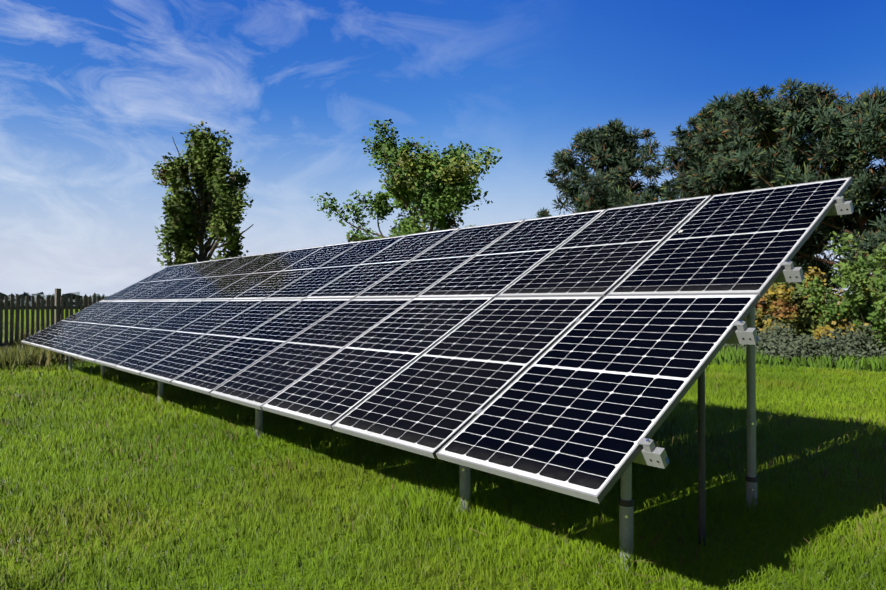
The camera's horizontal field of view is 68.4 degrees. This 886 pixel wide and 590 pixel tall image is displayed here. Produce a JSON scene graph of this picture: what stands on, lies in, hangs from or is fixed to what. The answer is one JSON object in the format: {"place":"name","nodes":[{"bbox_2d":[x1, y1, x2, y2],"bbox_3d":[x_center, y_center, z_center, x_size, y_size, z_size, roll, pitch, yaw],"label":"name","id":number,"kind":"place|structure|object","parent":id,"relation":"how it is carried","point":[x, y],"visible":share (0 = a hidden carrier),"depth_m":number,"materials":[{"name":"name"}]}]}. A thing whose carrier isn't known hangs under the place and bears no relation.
{"place":"outdoors","nodes":[
{"label":"outdoors","id":0,"kind":"place"},
{"bbox_2d":[0,309,885,589],"bbox_3d":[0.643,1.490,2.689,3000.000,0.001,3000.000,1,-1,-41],"label":"lawn ground","id":1,"kind":"structure","parent":0,"point":[227,580],"depth_m":4.54,"materials":[{"name":"plant"}]},
{"bbox_2d":[0,289,107,346],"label":"picket fence","id":2,"kind":"object","parent":1,"relation":"on","point":[59,307],"visible":0.12,"depth_m":16.32,"materials":[{"name":"brown wood"}]},
{"bbox_2d":[0,292,110,305],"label":"horizon treeline","id":3,"kind":"object","parent":1,"relation":"on","point":[41,294],"visible":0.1,"depth_m":231.08,"materials":[{"name":"green plant"}]},
{"bbox_2d":[151,120,253,267],"bbox_3d":[-7.681,-1.941,21.330,3.327,7.553,4.233,1,-1,-41],"label":"tree","id":4,"kind":"object","parent":1,"relation":"on","point":[205,163],"depth_m":20.97,"materials":[{"name":"green plant"}]},
{"bbox_2d":[310,119,501,241],"bbox_3d":[-0.725,-2.405,25.307,5.945,8.589,7.726,1,-1,-41],"label":"tree","id":5,"kind":"object","parent":1,"relation":"on","point":[435,172],"depth_m":24.18,"materials":[{"name":"green plant"}]},
{"bbox_2d":[37,196,853,570],"bbox_3d":[-2.966,0.505,9.385,2.618,2.244,15.011,1,-1,-41],"label":"mounting frame","id":6,"kind":"object","parent":1,"relation":"on","point":[651,452],"visible":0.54,"depth_m":3.94,"materials":[{"name":"metal"}]},
{"bbox_2d":[21,177,852,503],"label":"solar panels","id":7,"kind":"object","parent":6,"relation":"attached to","point":[545,383],"visible":1,"depth_m":4.88,"materials":[{"name":"glass"}]},
{"bbox_2d":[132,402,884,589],"bbox_3d":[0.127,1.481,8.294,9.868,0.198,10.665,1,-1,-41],"label":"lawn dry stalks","id":8,"kind":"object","parent":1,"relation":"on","point":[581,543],"visible":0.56,"depth_m":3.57,"materials":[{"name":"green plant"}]},
{"bbox_2d":[523,117,674,219],"bbox_3d":[6.903,-2.952,28.454,5.691,9.767,5.967,1,-1,-41],"label":"tree","id":9,"kind":"object","parent":1,"relation":"on","point":[601,186],"depth_m":28.16,"materials":[{"name":"green plant"}]},
{"bbox_2d":[616,107,760,206],"bbox_3d":[10.182,-2.691,25.819,7.541,9.194,6.543,1,-1,-41],"label":"tree","id":10,"kind":"object","parent":1,"relation":"on","point":[694,141],"depth_m":24.81,"materials":[{"name":"green plant"}]},
{"bbox_2d":[651,99,751,183],"bbox_3d":[13.056,-3.417,29.575,6.249,10.724,5.794,1,-1,-41],"label":"tree","id":11,"kind":"object","parent":1,"relation":"on","point":[674,168],"depth_m":29.47,"materials":[{"name":"green plant"}]},
{"bbox_2d":[724,333,768,351],"bbox_3d":[7.940,1.235,17.275,1.902,0.920,1.429,10,-10,-86],"label":"shrub","id":12,"kind":"object","parent":1,"relation":"on","point":[738,346],"visible":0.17,"depth_m":16.98,"materials":[{"name":"green plant"}]},
{"bbox_2d":[755,295,768,330],"bbox_3d":[8.401,0.627,19.119,3.128,2.277,3.163,1,-1,-41],"label":"shrub","id":13,"kind":"object","parent":1,"relation":"on","point":[760,320],"depth_m":18.45,"materials":[{"name":"plant"}]},
{"bbox_2d":[661,76,885,297],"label":"tree","id":14,"kind":"object","parent":1,"relation":"on","point":[754,157],"depth_m":21.46,"materials":[{"name":"green plant"}]},
{"bbox_2d":[743,320,815,355],"bbox_3d":[8.429,1.172,16.236,1.539,1.111,1.752,1,-1,-41],"label":"shrub","id":15,"kind":"object","parent":1,"relation":"on","point":[777,331],"depth_m":16.19,"materials":[{"name":"green plant"}]},
{"bbox_2d":[743,282,818,345],"bbox_3d":[8.784,0.423,18.079,2.510,2.657,3.281,0,-1,-11],"label":"shrub","id":16,"kind":"object","parent":1,"relation":"on","point":[790,316],"depth_m":17.34,"materials":[{"name":"plant"}]},
{"bbox_2d":[709,345,885,372],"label":"grass","id":17,"kind":"structure","parent":1,"relation":"on","point":[737,356],"depth_m":14.63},
{"bbox_2d":[755,281,849,335],"bbox_3d":[9.924,0.459,18.053,2.849,2.585,3.552,1,-1,-41],"label":"shrub","id":18,"kind":"object","parent":1,"relation":"on","point":[770,291],"depth_m":17.83,"materials":[{"name":"plant"}]},
{"bbox_2d":[760,328,858,363],"bbox_3d":[8.638,1.245,15.332,2.222,0.942,2.273,1,-1,-41],"label":"shrub","id":19,"kind":"object","parent":1,"relation":"on","point":[814,347],"depth_m":15.05,"materials":[{"name":"green plant"}]},
{"bbox_2d":[770,83,885,299],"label":"tree","id":20,"kind":"object","parent":1,"relation":"on","point":[873,114],"depth_m":20.32,"materials":[{"name":"green plant"}]},
{"bbox_2d":[785,256,885,347],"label":"shrub","id":21,"kind":"object","parent":1,"relation":"on","point":[827,328],"depth_m":17.44,"materials":[{"name":"green plant"}]},
{"bbox_2d":[793,318,885,360],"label":"shrub","id":22,"kind":"object","parent":1,"relation":"on","point":[862,348],"depth_m":15.20,"materials":[{"name":"green plant"}]},
{"bbox_2d":[796,231,885,349],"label":"shrub","id":23,"kind":"object","parent":1,"relation":"on","point":[853,281],"depth_m":15.97,"materials":[{"name":"green plant"}]},
{"bbox_2d":[799,87,885,273],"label":"tree","id":24,"kind":"object","parent":1,"relation":"on","point":[813,251],"depth_m":21.52,"materials":[{"name":"green plant"}]},
{"bbox_2d":[853,251,885,353],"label":"shrub","id":25,"kind":"object","parent":1,"relation":"on","point":[871,309],"depth_m":15.75,"materials":[{"name":"green plant"}]},
{"bbox_2d":[0,0,885,302],"label":"sky","id":26,"kind":"structure","parent":0,"point":[94,94],"materials":[{"name":"blue"}]}
]}

